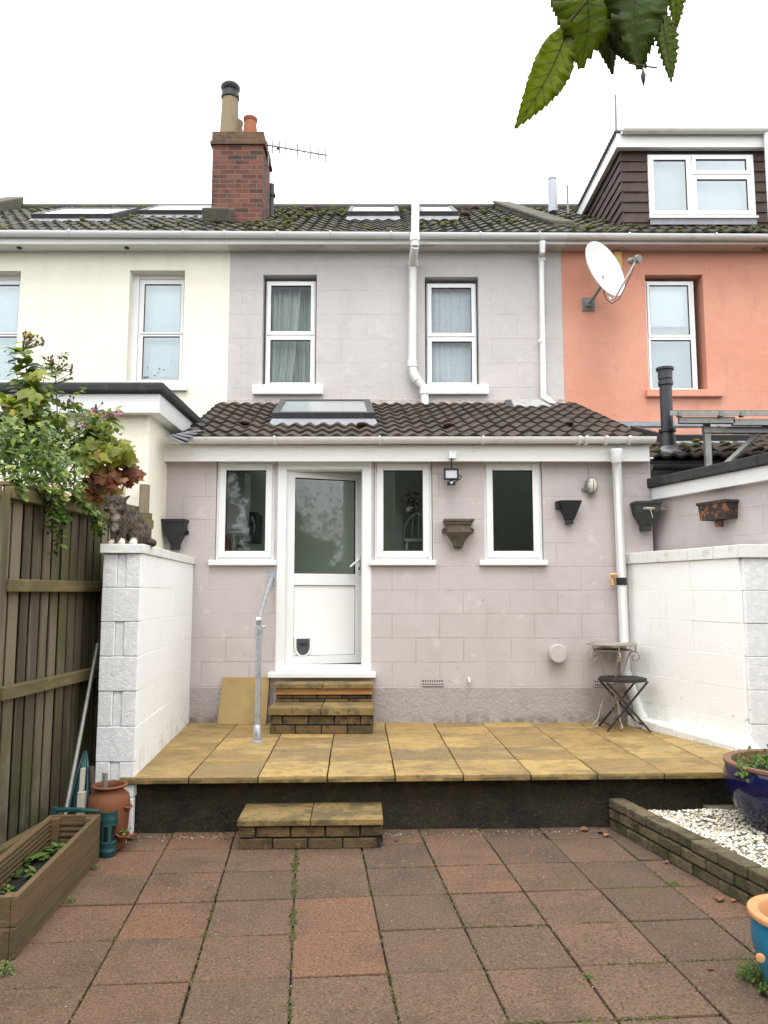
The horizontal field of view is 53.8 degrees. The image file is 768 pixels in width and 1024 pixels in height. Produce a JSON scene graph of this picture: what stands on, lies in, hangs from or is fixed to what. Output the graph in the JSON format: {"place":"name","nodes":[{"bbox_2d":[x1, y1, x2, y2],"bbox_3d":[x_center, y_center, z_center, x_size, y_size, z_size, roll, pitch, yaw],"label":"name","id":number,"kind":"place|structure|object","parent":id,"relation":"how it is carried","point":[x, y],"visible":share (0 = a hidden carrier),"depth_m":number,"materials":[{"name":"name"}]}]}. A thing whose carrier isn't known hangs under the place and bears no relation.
{"place":"outdoors","nodes":[
{"label":"outdoors","id":0,"kind":"place"},
{"bbox_2d":[102,771,107,787],"bbox_3d":[-1.751,1.712,4.751,0.033,0.170,0.084,2,-6,-16],"label":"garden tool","id":1,"kind":"object","parent":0,"point":[104,779],"visible":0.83,"depth_m":4.73,"materials":[{"name":"grey plastic"}]},
{"bbox_2d":[0,827,767,1023],"bbox_3d":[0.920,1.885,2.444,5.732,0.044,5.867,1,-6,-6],"label":"paving","id":2,"kind":"structure","parent":0,"point":[454,984],"depth_m":3.52,"materials":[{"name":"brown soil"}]},
{"bbox_2d":[0,958,16,976],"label":"weed","id":3,"kind":"object","parent":2,"relation":"on","point":[8,968],"visible":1,"depth_m":3.19,"materials":[{"name":"green plant"}]},
{"bbox_2d":[0,814,100,959],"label":"planter","id":4,"kind":"object","parent":2,"relation":"on","point":[29,906],"visible":0.94,"depth_m":3.91,"materials":[{"name":"brown wood"}]},
{"bbox_2d":[0,884,13,892],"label":"seedling","id":5,"kind":"object","parent":4,"relation":"on","point":[8,886],"visible":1,"depth_m":3.76,"materials":[{"name":"green plant"}]},
{"bbox_2d":[5,869,20,881],"bbox_3d":[-1.944,1.893,3.927,0.118,0.040,0.155,0,-6,0],"label":"seedling","id":6,"kind":"object","parent":4,"relation":"on","point":[7,880],"visible":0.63,"depth_m":3.93,"materials":[{"name":"green plant"}]},
{"bbox_2d":[12,865,35,876],"bbox_3d":[-1.869,1.894,3.955,0.140,0.044,0.129,-3,-7,29],"label":"seedling","id":7,"kind":"object","parent":4,"relation":"on","point":[30,874],"visible":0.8,"depth_m":3.98,"materials":[{"name":"green plant"}]},
{"bbox_2d":[23,852,48,865],"bbox_3d":[-1.977,1.907,4.162,0.254,0.062,0.210,0,-6,0],"label":"seedling","id":8,"kind":"object","parent":4,"relation":"on","point":[34,856],"visible":0.61,"depth_m":4.16,"materials":[{"name":"green plant"}]},
{"bbox_2d":[24,853,49,862],"bbox_3d":[-1.903,1.917,4.170,0.183,0.043,0.147,0,-6,0],"label":"seedling","id":9,"kind":"object","parent":4,"relation":"on","point":[44,856],"visible":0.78,"depth_m":4.18,"materials":[{"name":"green plant"}]},
{"bbox_2d":[43,843,64,850],"bbox_3d":[-1.893,1.934,4.366,0.166,0.050,0.196,-3,-7,25],"label":"seedling","id":10,"kind":"object","parent":4,"relation":"on","point":[60,846],"visible":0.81,"depth_m":4.37,"materials":[{"name":"green plant"}]},
{"bbox_2d":[51,842,60,850],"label":"seedling","id":11,"kind":"object","parent":4,"relation":"on","point":[56,845],"visible":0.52,"depth_m":4.40,"materials":[{"name":"green plant"}]},
{"bbox_2d":[51,806,99,814],"bbox_3d":[-1.870,1.814,4.586,0.295,0.050,0.042,-1,-6,6],"label":"plastic bar","id":12,"kind":"object","parent":4,"relation":"on","point":[55,810],"visible":0.98,"depth_m":4.58,"materials":[{"name":"teal plastic"}]},
{"bbox_2d":[0,390,109,557],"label":"honeysuckle","id":13,"kind":"object","parent":2,"relation":"on","point":[56,471],"visible":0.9,"depth_m":4.74,"materials":[{"name":"green plant"}]},
{"bbox_2d":[0,330,124,479],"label":"climbing rose","id":14,"kind":"object","parent":13,"relation":"attached to","point":[92,424],"visible":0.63,"depth_m":5.38,"materials":[{"name":"green plant"}]},
{"bbox_2d":[62,896,75,903],"bbox_3d":[-1.637,2.012,3.927,0.066,0.030,0.060,0,-6,0],"label":"weed","id":15,"kind":"object","parent":2,"relation":"on","point":[72,899],"visible":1,"depth_m":3.93,"materials":[{"name":"green plant"}]},
{"bbox_2d":[0,481,153,854],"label":"wooden fence","id":16,"kind":"object","parent":2,"relation":"on","point":[50,619],"visible":0.47,"depth_m":4.77,"materials":[{"name":"brown wood"}]},
{"bbox_2d":[3,369,146,505],"bbox_3d":[-2.135,-0.419,5.363,0.681,1.070,1.183,-1,-6,13],"label":"grape vine","id":17,"kind":"object","parent":16,"relation":"attached to","point":[110,476],"visible":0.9,"depth_m":5.36,"materials":[{"name":"green plant"}]},
{"bbox_2d":[68,751,88,813],"bbox_3d":[-1.944,1.824,4.810,0.124,0.550,0.263,0,-6,0],"label":"folded parasol","id":18,"kind":"object","parent":2,"relation":"on","point":[83,762],"visible":0.48,"depth_m":4.86,"materials":[{"name":"teal fabric"}]},
{"bbox_2d":[63,643,98,814],"bbox_3d":[-1.983,1.482,4.932,0.027,1.201,0.706,1,-6,-6],"label":"metal pole","id":19,"kind":"object","parent":2,"relation":"on","point":[75,760],"visible":0.66,"depth_m":4.96,"materials":[{"name":"metal"}]},
{"bbox_2d":[77,791,86,813],"bbox_3d":[-1.869,1.905,4.665,0.044,0.352,0.046,0,-6,0],"label":"wooden stake","id":20,"kind":"object","parent":2,"relation":"on","point":[81,798],"visible":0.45,"depth_m":4.67,"materials":[{"name":"beige wood"}]},
{"bbox_2d":[79,768,85,790],"bbox_3d":[-1.903,1.855,4.746,0.029,0.468,0.108,1,-6,-11],"label":"wooden stake","id":21,"kind":"object","parent":2,"relation":"on","point":[82,779],"visible":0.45,"depth_m":4.78,"materials":[{"name":"beige wood"}]},
{"bbox_2d":[99,810,117,857],"bbox_3d":[-1.690,1.966,4.639,0.110,0.264,0.110,0,-6,0],"label":"bird feeder","id":22,"kind":"object","parent":2,"relation":"on","point":[108,839],"visible":0.86,"depth_m":4.60,"materials":[{"name":"teal plastic"}]},
{"bbox_2d":[87,780,132,851],"bbox_3d":[-1.717,1.911,4.741,0.291,0.396,0.264,-5,-8,38],"label":"strawberry pot","id":23,"kind":"object","parent":2,"relation":"on","point":[114,796],"visible":0.69,"depth_m":4.69,"materials":[{"name":"ceramic"}]},
{"bbox_2d":[88,766,94,794],"bbox_3d":[-1.869,1.832,4.864,0.087,0.384,0.035,-3,-7,23],"label":"stick","id":24,"kind":"object","parent":23,"relation":"in","point":[91,776],"visible":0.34,"depth_m":4.87,"materials":[{"name":"brown wood"}]},
{"bbox_2d":[95,544,194,833],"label":"garden wall","id":25,"kind":"structure","parent":2,"relation":"on","point":[144,665],"depth_m":5.18,"materials":[{"name":"white paint"}]},
{"bbox_2d":[104,495,156,546],"bbox_3d":[-1.799,0.062,5.320,0.223,0.355,0.389,-6,-8,44],"label":"cat","id":26,"kind":"object","parent":25,"relation":"on","point":[130,524],"visible":0.97,"depth_m":5.26},
{"bbox_2d":[237,802,382,849],"bbox_3d":[-0.468,2.050,4.955,0.924,0.203,0.484,0,-6,0],"label":"garden step","id":27,"kind":"object","parent":2,"relation":"on","point":[335,825],"visible":1,"depth_m":4.76,"materials":[{"name":"stone"}]},
{"bbox_2d":[18,830,758,1023],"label":"grit","id":28,"kind":"object","parent":2,"relation":"on","point":[469,833],"visible":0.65,"depth_m":4.96,"materials":[{"name":"grey gravel"}]},
{"bbox_2d":[13,828,765,1023],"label":"moss","id":29,"kind":"object","parent":2,"relation":"on","point":[292,923],"visible":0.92,"depth_m":3.56,"materials":[{"name":"green plant"}]},
{"bbox_2d":[583,972,596,978],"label":"weed","id":30,"kind":"object","parent":2,"relation":"on","point":[589,975],"visible":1,"depth_m":3.15,"materials":[{"name":"green plant"}]},
{"bbox_2d":[492,127,767,590],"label":"terraced house","id":31,"kind":"structure","parent":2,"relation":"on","point":[626,363],"depth_m":10.12,"materials":[{"name":"salmon orange paint"},{"name":"tile"},{"name":"felt"}]},
{"bbox_2d":[582,241,641,310],"bbox_3d":[2.843,-3.042,9.688,0.632,0.903,0.968,0,-6,0],"label":"satellite dish","id":32,"kind":"object","parent":31,"relation":"attached to","point":[605,269],"visible":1,"depth_m":9.74,"materials":[{"name":"metal"}]},
{"bbox_2d":[613,252,621,268],"bbox_3d":[3.140,-3.381,10.181,0.100,0.230,0.059,0,-6,0],"label":"alarm box","id":33,"kind":"object","parent":31,"relation":"attached to","point":[618,256],"visible":0.61,"depth_m":10.15,"materials":[{"name":"yellow plastic"}]},
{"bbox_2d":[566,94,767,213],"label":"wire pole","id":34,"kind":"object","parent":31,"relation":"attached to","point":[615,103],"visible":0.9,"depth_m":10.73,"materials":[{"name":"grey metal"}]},
{"bbox_2d":[650,287,687,326],"bbox_3d":[3.860,-2.820,10.355,0.579,0.610,0.009,0,-6,0],"label":"curtain","id":35,"kind":"object","parent":31,"relation":"hanging from","point":[668,306],"visible":0.84,"depth_m":10.35,"materials":[{"name":"white fabric"}]},
{"bbox_2d":[645,281,697,388],"bbox_3d":[3.860,-2.365,10.233,0.679,1.540,0.084,0,-6,0],"label":"window","id":36,"kind":"structure","parent":31,"relation":"in","point":[691,337],"depth_m":10.20,"materials":[{"name":"white plastic"}]},
{"bbox_2d":[654,162,746,209],"bbox_3d":[4.463,-4.570,10.822,1.428,0.918,0.011,0,-6,0],"label":"curtain","id":37,"kind":"object","parent":31,"relation":"hanging from","point":[669,183],"visible":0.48,"depth_m":10.82,"materials":[{"name":"white fabric"}]},
{"bbox_2d":[647,155,755,215],"bbox_3d":[4.464,-4.586,10.669,1.488,0.918,0.084,0,-6,0],"label":"window","id":38,"kind":"structure","parent":31,"relation":"in","point":[692,175],"depth_m":10.64,"materials":[{"name":"white plastic"}]},
{"bbox_2d":[696,499,738,526],"bbox_3d":[2.868,0.018,6.514,0.150,0.218,0.340,2,-6,-19],"label":"rainwater hopper","id":39,"kind":"object","parent":31,"relation":"attached to","point":[718,512],"visible":1,"depth_m":6.44,"materials":[{"name":"metal"}]},
{"bbox_2d":[670,410,767,465],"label":"metal railing","id":40,"kind":"object","parent":31,"relation":"attached to","point":[708,430],"visible":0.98,"depth_m":7.06,"materials":[{"name":"metal"}]},
{"bbox_2d":[665,879,679,885],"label":"weed","id":41,"kind":"object","parent":2,"relation":"on","point":[674,880],"visible":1,"depth_m":4.17,"materials":[{"name":"green plant"}]},
{"bbox_2d":[609,798,767,905],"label":"brick wall","id":42,"kind":"structure","parent":2,"relation":"on","point":[743,880],"depth_m":4.33,"materials":[{"name":"beige brick"}]},
{"bbox_2d":[649,805,767,868],"bbox_3d":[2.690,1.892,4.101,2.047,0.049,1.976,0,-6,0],"label":"gravel","id":43,"kind":"structure","parent":2,"relation":"on","point":[724,833],"depth_m":4.66,"materials":[{"name":"white gravel"}]},
{"bbox_2d":[723,749,767,833],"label":"plant pot","id":44,"kind":"object","parent":43,"relation":"on","point":[750,800],"visible":0.91,"depth_m":4.58,"materials":[{"name":"ceramic"}]},
{"bbox_2d":[733,744,767,782],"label":"pot plant","id":45,"kind":"object","parent":44,"relation":"on","point":[757,756],"visible":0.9,"depth_m":4.74,"materials":[{"name":"green plant"}]},
{"bbox_2d":[715,895,723,900],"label":"fallen leaf","id":46,"kind":"object","parent":2,"relation":"on","point":[719,898],"visible":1,"depth_m":3.94,"materials":[{"name":"orange plant"}]},
{"bbox_2d":[734,959,764,986],"bbox_3d":[1.548,1.906,3.142,0.166,0.089,0.168,5,-8,-41],"label":"weed","id":47,"kind":"object","parent":2,"relation":"on","point":[754,968],"visible":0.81,"depth_m":3.14,"materials":[{"name":"green plant"}]},
{"bbox_2d":[746,894,767,984],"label":"plant pot","id":48,"kind":"object","parent":2,"relation":"on","point":[757,908],"visible":1,"depth_m":3.01,"materials":[{"name":"teal ceramic"}]},
{"bbox_2d":[757,978,767,997],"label":"weed","id":49,"kind":"object","parent":2,"relation":"on","point":[762,990],"visible":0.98,"depth_m":3.02,"materials":[{"name":"green plant"}]},
{"bbox_2d":[0,0,767,203],"label":"sky","id":50,"kind":"structure","parent":0,"point":[102,101],"materials":[{"name":"white"}]},
{"bbox_2d":[514,0,686,128],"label":"leafy twig","id":51,"kind":"object","parent":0,"point":[631,32],"visible":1,"depth_m":0.86,"materials":[{"name":"green plant"}]},
{"label":"ground","id":52,"kind":"structure","parent":0,"visible":0},
{"bbox_2d":[120,484,125,496],"bbox_3d":[-2.165,0.363,6.216,0.036,1.383,0.040,0,-6,0],"label":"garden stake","id":53,"kind":"object","parent":52,"relation":"on","point":[123,491],"depth_m":6.26,"materials":[{"name":"beige wood"}]},
{"bbox_2d":[102,484,149,511],"bbox_3d":[-2.296,0.861,6.448,0.539,2.242,0.118,4,-7,-34],"label":"wooden fence","id":54,"kind":"object","parent":52,"relation":"on","point":[144,496],"visible":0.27,"depth_m":6.63,"materials":[{"name":"beige wood"}]},
{"bbox_2d":[0,197,280,548],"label":"terraced house","id":55,"kind":"structure","parent":52,"relation":"on","point":[82,276],"depth_m":10.12,"materials":[{"name":"paint"}]},
{"bbox_2d":[0,286,18,378],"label":"curtain","id":56,"kind":"object","parent":55,"relation":"hanging from","point":[9,298],"visible":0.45,"depth_m":10.43,"materials":[{"name":"white fabric"}]},
{"bbox_2d":[0,280,20,380],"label":"window","id":57,"kind":"structure","parent":55,"relation":"in","point":[2,282],"depth_m":10.28,"materials":[{"name":"white plastic"}]},
{"bbox_2d":[137,280,184,380],"bbox_3d":[-3.014,-2.436,10.301,0.641,1.484,0.084,0,-6,0],"label":"window","id":58,"kind":"structure","parent":55,"relation":"in","point":[143,283],"depth_m":10.27,"materials":[{"name":"white plastic"}]},
{"bbox_2d":[143,286,180,378],"bbox_3d":[-3.014,-2.489,10.421,0.571,1.374,0.015,0,-6,0],"label":"curtain","id":59,"kind":"object","parent":55,"relation":"hanging from","point":[162,314],"visible":0.74,"depth_m":10.42,"materials":[{"name":"white fabric"}]},
{"bbox_2d":[133,730,733,833],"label":"retaining wall","id":60,"kind":"structure","parent":52,"relation":"on","point":[417,805],"depth_m":5.16,"materials":[{"name":"paint"}]},
{"bbox_2d":[120,722,731,783],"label":"patio","id":61,"kind":"structure","parent":60,"relation":"on","point":[202,753],"depth_m":5.69,"materials":[{"name":"yellow stone"}]},
{"bbox_2d":[217,677,269,724],"bbox_3d":[-1.311,1.767,7.088,0.462,0.429,0.138,0,-6,0],"label":"paving slab","id":62,"kind":"object","parent":61,"relation":"on","point":[237,703],"depth_m":7.07,"materials":[{"name":"beige stone"}]},
{"bbox_2d":[250,570,275,742],"bbox_3d":[-1.046,1.216,6.712,0.116,1.432,0.994,0,-6,-1],"label":"handrail","id":63,"kind":"object","parent":61,"relation":"on","point":[259,638],"visible":1,"depth_m":6.25,"materials":[{"name":"metal"}]},
{"bbox_2d":[268,681,373,733],"bbox_3d":[-0.547,1.752,6.838,0.913,0.394,0.612,0,-6,0],"label":"doorstep","id":64,"kind":"object","parent":61,"relation":"on","point":[321,707],"visible":1,"depth_m":6.56,"materials":[{"name":"stone"}]},
{"bbox_2d":[587,642,642,730],"bbox_3d":[2.099,1.579,6.923,0.466,0.749,0.474,0,-6,0],"label":"bistro table","id":65,"kind":"object","parent":61,"relation":"on","point":[618,650],"visible":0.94,"depth_m":6.88,"materials":[{"name":"beige metal"}]},
{"bbox_2d":[598,675,651,731],"bbox_3d":[2.146,1.712,6.788,0.420,0.453,0.420,0,-6,0],"label":"folding stool","id":66,"kind":"object","parent":61,"relation":"on","point":[633,680],"visible":0.95,"depth_m":6.68,"materials":[{"name":"black metal"}]},
{"bbox_2d":[625,544,767,748],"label":"garden wall","id":67,"kind":"structure","parent":61,"relation":"on","point":[699,626],"depth_m":6.28,"materials":[{"name":"white paint"}]},
{"bbox_2d":[164,80,761,750],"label":"terraced house","id":68,"kind":"structure","parent":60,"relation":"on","point":[514,606],"depth_m":7.39,"materials":[{"name":"grey paint"}]},
{"bbox_2d":[161,519,188,549],"bbox_3d":[-2.001,0.216,7.238,0.245,0.291,0.150,0,-6,0],"label":"rainwater hopper","id":69,"kind":"object","parent":68,"relation":"attached to","point":[175,531],"visible":1,"depth_m":7.19,"materials":[{"name":"black plastic"}]},
{"bbox_2d":[226,472,250,535],"bbox_3d":[-1.666,-0.084,8.214,0.372,0.657,0.360,0,-6,0],"label":"wall cupboard","id":70,"kind":"object","parent":68,"relation":"attached to","point":[238,500],"depth_m":8.05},
{"bbox_2d":[227,476,244,529],"bbox_3d":[-1.656,-0.096,8.044,0.346,0.581,0.018,0,-6,0],"label":"door","id":71,"kind":"structure","parent":70,"relation":"in","point":[236,484],"depth_m":8.03,"materials":[{"name":"glass"}]},
{"bbox_2d":[216,462,274,559],"bbox_3d":[-1.347,-0.013,7.400,0.566,0.968,0.084,0,-6,0],"label":"window","id":72,"kind":"structure","parent":68,"relation":"in","point":[223,467],"depth_m":7.36,"materials":[{"name":"white plastic"}]},
{"bbox_2d":[244,512,261,543],"bbox_3d":[-1.469,0.181,8.489,0.130,0.330,0.478,0,-6,0],"label":"oven","id":73,"kind":"object","parent":68,"relation":"on","point":[254,536],"visible":0.9,"depth_m":8.34,"materials":[{"name":"black metal"}]},
{"bbox_2d":[271,289,300,381],"bbox_3d":[-1.355,-2.363,10.407,0.422,1.407,0.092,0,-6,0],"label":"curtain","id":74,"kind":"object","parent":68,"relation":"hanging from","point":[286,310],"visible":0.69,"depth_m":10.42,"materials":[{"name":"white fabric"}]},
{"bbox_2d":[265,281,315,384],"bbox_3d":[-1.259,-2.396,10.236,0.669,1.477,0.084,0,-6,0],"label":"window","id":75,"kind":"structure","parent":68,"relation":"in","point":[310,335],"depth_m":10.20,"materials":[{"name":"white plastic"}]},
{"bbox_2d":[266,138,326,166],"bbox_3d":[-1.341,-5.430,11.409,1.323,0.807,0.057,-5,-8,38],"label":"tv aerial","id":76,"kind":"object","parent":68,"relation":"attached to","point":[291,149],"visible":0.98,"depth_m":11.45,"materials":[{"name":"metal"}]},
{"bbox_2d":[292,292,315,384],"bbox_3d":[-1.165,-2.353,10.507,0.442,1.407,0.092,0,-6,0],"label":"curtain","id":77,"kind":"object","parent":68,"relation":"hanging from","point":[301,372],"visible":0.49,"depth_m":10.50,"materials":[{"name":"white fabric"}]},
{"bbox_2d":[286,471,361,664],"bbox_3d":[-0.567,0.540,7.435,0.773,1.876,0.166,2,-6,-20],"label":"door","id":78,"kind":"structure","parent":68,"relation":"in","point":[323,626],"depth_m":7.43,"materials":[{"name":"white plastic"}]},
{"bbox_2d":[374,462,431,559],"bbox_3d":[0.186,-0.013,7.400,0.561,0.968,0.084,0,-6,0],"label":"window","id":79,"kind":"structure","parent":68,"relation":"in","point":[379,467],"depth_m":7.36,"materials":[{"name":"white plastic"}]},
{"bbox_2d":[401,492,421,525],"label":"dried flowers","id":80,"kind":"object","parent":68,"relation":"in","point":[410,508],"visible":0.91,"depth_m":8.13,"materials":[{"name":"grey plant"}]},
{"bbox_2d":[403,512,421,549],"bbox_3d":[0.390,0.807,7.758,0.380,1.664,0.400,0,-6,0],"label":"chair","id":81,"kind":"object","parent":68,"relation":"in","point":[406,542],"visible":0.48,"depth_m":7.99,"materials":[{"name":"green paint"}]},
{"bbox_2d":[425,286,477,384],"bbox_3d":[0.917,-2.359,10.306,0.701,1.477,0.026,0,-6,0],"label":"curtain","id":82,"kind":"object","parent":68,"relation":"hanging from","point":[451,313],"visible":0.64,"depth_m":10.32,"materials":[{"name":"white fabric"}]},
{"bbox_2d":[426,284,476,384],"bbox_3d":[0.913,-2.381,10.235,0.669,1.447,0.084,0,-6,0],"label":"window","id":83,"kind":"structure","parent":68,"relation":"in","point":[471,337],"depth_m":10.20,"materials":[{"name":"white plastic"}]},
{"bbox_2d":[444,451,461,484],"bbox_3d":[0.651,-0.416,7.296,0.148,0.324,0.150,-5,-8,39],"label":"floodlight","id":84,"kind":"object","parent":68,"relation":"attached to","point":[451,474],"visible":1,"depth_m":7.26,"materials":[{"name":"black plastic"}]},
{"bbox_2d":[442,519,473,548],"bbox_3d":[0.712,0.208,7.229,0.315,0.276,0.170,0,-6,0],"label":"rainwater hopper","id":85,"kind":"object","parent":68,"relation":"attached to","point":[457,531],"visible":1,"depth_m":7.18,"materials":[{"name":"brown metal"}]},
{"bbox_2d":[483,462,542,559],"bbox_3d":[1.254,-0.013,7.400,0.566,0.968,0.084,0,-6,0],"label":"window","id":86,"kind":"structure","parent":68,"relation":"in","point":[536,553],"depth_m":7.36,"materials":[{"name":"white plastic"}]},
{"bbox_2d":[555,500,581,523],"bbox_3d":[1.774,0.004,7.272,0.230,0.221,0.132,0,-6,0],"label":"rainwater hopper","id":87,"kind":"object","parent":68,"relation":"attached to","point":[569,509],"visible":1,"depth_m":7.24,"materials":[{"name":"black plastic"}]},
{"bbox_2d":[582,462,597,497],"bbox_3d":[1.994,-0.324,7.312,0.145,0.368,0.126,0,-6,0],"label":"bulkhead lamp","id":88,"kind":"object","parent":68,"relation":"attached to","point":[590,486],"visible":1,"depth_m":7.31,"materials":[{"name":"grey metal"}]},
{"bbox_2d":[630,501,666,530],"bbox_3d":[2.551,0.037,7.202,0.333,0.276,0.260,0,-6,0],"label":"rainwater hopper","id":89,"kind":"object","parent":68,"relation":"attached to","point":[645,514],"visible":1,"depth_m":7.18,"materials":[{"name":"black plastic"}]},
{"bbox_3d":[-1.444,0.482,7.853,0.535,0.047,0.580,0,-6,0],"label":"worktop","id":90,"kind":"object","parent":68,"relation":"on","visible":0},
{"bbox_2d":[226,535,230,549],"bbox_3d":[-1.572,0.318,7.629,0.064,0.180,0.064,0,-6,0],"label":"pepper mill","id":91,"kind":"object","parent":90,"relation":"on","point":[228,541],"visible":0.74,"depth_m":7.61,"materials":[{"name":"brown wood"}]},
{"bbox_2d":[231,535,235,549],"bbox_3d":[-1.529,0.328,7.708,0.052,0.180,0.051,0,-6,0],"label":"bottle","id":92,"kind":"object","parent":90,"relation":"on","point":[233,545],"visible":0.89,"depth_m":7.69,"materials":[{"name":"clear glass"}]},
{"bbox_2d":[236,545,242,549],"bbox_3d":[-1.454,0.376,7.623,0.068,0.085,0.066,0,-6,0],"label":"jar","id":93,"kind":"object","parent":90,"relation":"on","point":[239,547],"visible":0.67,"depth_m":7.60,"materials":[{"name":"green glass"}]}
]}

